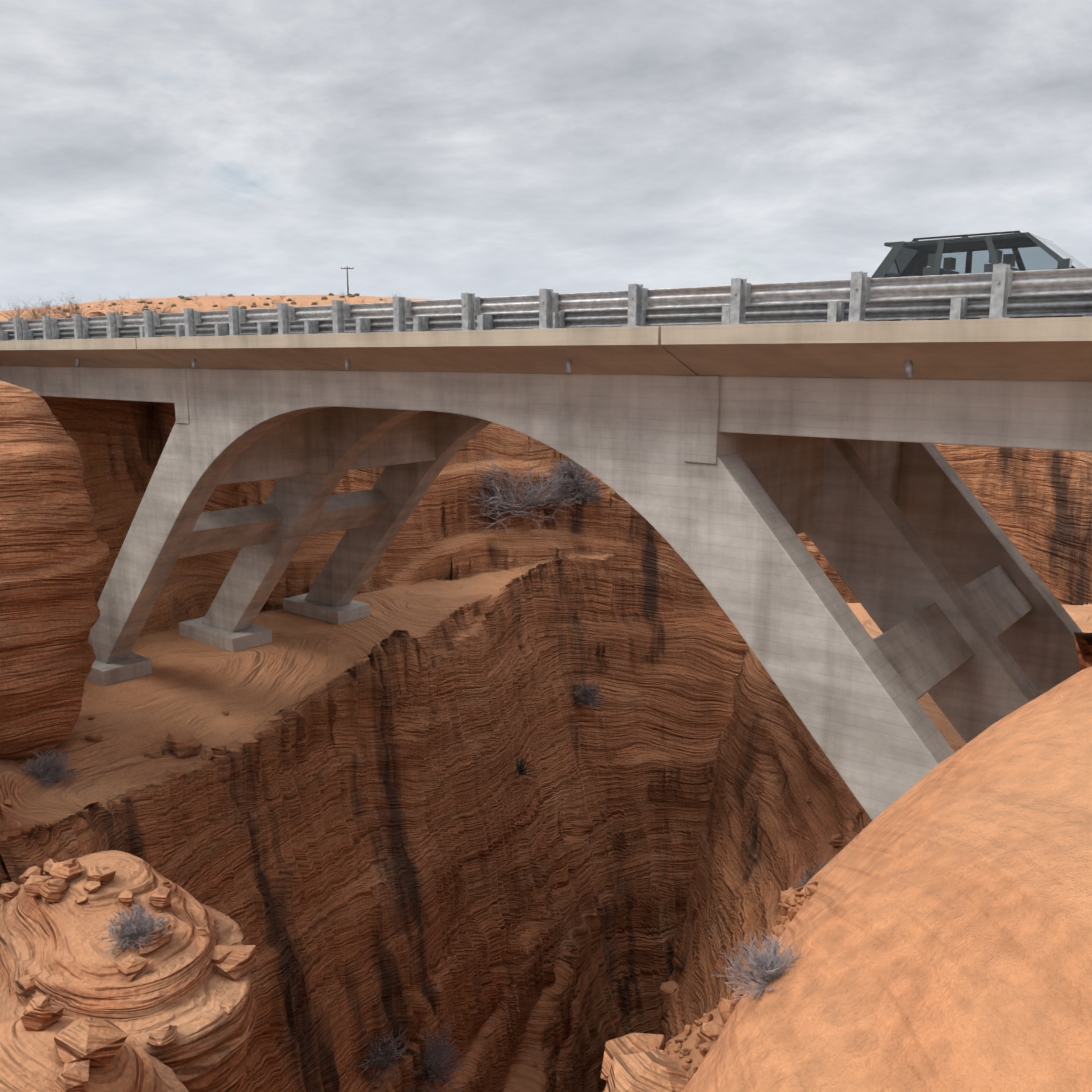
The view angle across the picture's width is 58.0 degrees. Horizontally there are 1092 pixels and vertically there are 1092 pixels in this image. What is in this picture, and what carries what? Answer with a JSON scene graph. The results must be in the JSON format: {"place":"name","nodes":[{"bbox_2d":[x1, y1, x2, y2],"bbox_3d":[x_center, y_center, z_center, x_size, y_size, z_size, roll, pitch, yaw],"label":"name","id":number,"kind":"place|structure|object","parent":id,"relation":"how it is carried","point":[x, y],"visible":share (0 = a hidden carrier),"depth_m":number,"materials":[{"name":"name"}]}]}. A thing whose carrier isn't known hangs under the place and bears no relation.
{"place":"outdoors","nodes":[
{"label":"outdoors","id":0,"kind":"place"},
{"bbox_2d":[515,757,534,776],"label":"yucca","id":1,"kind":"object","parent":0,"point":[521,770],"visible":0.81,"depth_m":44.15,"materials":[{"name":"green plant"}]},
{"bbox_2d":[0,295,1091,1091],"bbox_3d":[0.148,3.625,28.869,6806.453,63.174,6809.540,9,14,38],"label":"terrain","id":2,"kind":"structure","parent":0,"point":[362,833],"depth_m":38.73,"materials":[{"name":"stone"}]},
{"bbox_2d":[0,380,109,759],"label":"rock formation","id":3,"kind":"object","parent":2,"relation":"on","point":[54,553],"depth_m":24.93,"materials":[{"name":"stone"}]},
{"bbox_2d":[0,1016,188,1091],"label":"knob","id":4,"kind":"object","parent":2,"relation":"on","point":[30,1061],"visible":0.62,"depth_m":12.05,"materials":[{"name":"stone"}]},
{"bbox_2d":[0,850,256,1091],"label":"knob","id":5,"kind":"object","parent":2,"relation":"on","point":[57,949],"visible":0.67,"depth_m":15.20,"materials":[{"name":"stone"}]},
{"bbox_2d":[9,293,382,337],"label":"sage scrub","id":6,"kind":"object","parent":2,"relation":"on","point":[289,299],"visible":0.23,"depth_m":291.72,"materials":[{"name":"yellow"}]},
{"bbox_2d":[0,288,414,336],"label":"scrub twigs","id":7,"kind":"object","parent":2,"relation":"on","point":[77,311],"visible":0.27,"depth_m":60.45,"materials":[{"name":"brown"}]},
{"bbox_2d":[341,266,353,293],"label":"utility pole","id":8,"kind":"object","parent":2,"relation":"on","point":[347,268],"visible":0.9,"depth_m":397.91,"materials":[{"name":"brown wood"}]},
{"bbox_2d":[0,710,842,1091],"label":"boulders","id":9,"kind":"object","parent":2,"relation":"on","point":[638,1062],"visible":0.85,"depth_m":14.08,"materials":[{"name":"stone"}]},
{"bbox_2d":[19,454,827,1091],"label":"shrubs","id":10,"kind":"object","parent":2,"relation":"on","point":[769,966],"visible":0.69,"depth_m":33.93,"materials":[{"name":"grey plant"}]},
{"bbox_2d":[0,366,1091,820],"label":"bridge arch","id":11,"kind":"structure","parent":2,"relation":"on","point":[728,488],"depth_m":19.96,"materials":[{"name":"concrete"}]},
{"bbox_2d":[0,317,1091,380],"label":"deck","id":12,"kind":"structure","parent":11,"relation":"on","point":[1055,348],"depth_m":16.28,"materials":[{"name":"concrete"}]},
{"bbox_2d":[75,358,913,378],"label":"drain pipes","id":13,"kind":"object","parent":12,"relation":"on","point":[909,370],"visible":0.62,"depth_m":17.73,"materials":[{"name":"grey metal"}]},
{"bbox_2d":[0,264,1012,340],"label":"rail posts","id":14,"kind":"object","parent":12,"relation":"on","point":[551,316],"visible":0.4,"depth_m":19.20,"materials":[{"name":"grey concrete"}]},
{"bbox_2d":[0,267,1091,330],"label":"rail beams","id":15,"kind":"structure","parent":14,"relation":"attached to","point":[1056,281],"depth_m":15.91,"materials":[{"name":"silver metal"}]},
{"bbox_2d":[872,231,1091,320],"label":"suv","id":16,"kind":"object","parent":12,"relation":"on","point":[914,257],"visible":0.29,"depth_m":16.91,"materials":[{"name":"grey paint"}]},
{"bbox_2d":[603,1008,722,1091],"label":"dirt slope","id":17,"kind":"structure","parent":2,"relation":"on","point":[696,1056],"depth_m":7.37,"materials":[{"name":"soil"}]},
{"bbox_2d":[665,880,817,1091],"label":"rubble","id":18,"kind":"object","parent":17,"relation":"on","point":[790,898],"visible":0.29,"depth_m":4.20,"materials":[{"name":"sandstone"}]},
{"bbox_2d":[681,666,1091,1091],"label":"rock","id":19,"kind":"object","parent":2,"relation":"on","point":[938,930],"visible":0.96,"depth_m":2.75,"materials":[{"name":"stone"}]},
{"bbox_2d":[0,0,1091,310],"label":"sky","id":20,"kind":"structure","parent":0,"point":[425,149],"materials":[{"name":"grey"}]},
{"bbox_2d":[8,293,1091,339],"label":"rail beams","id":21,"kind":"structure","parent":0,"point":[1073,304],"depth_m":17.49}
]}

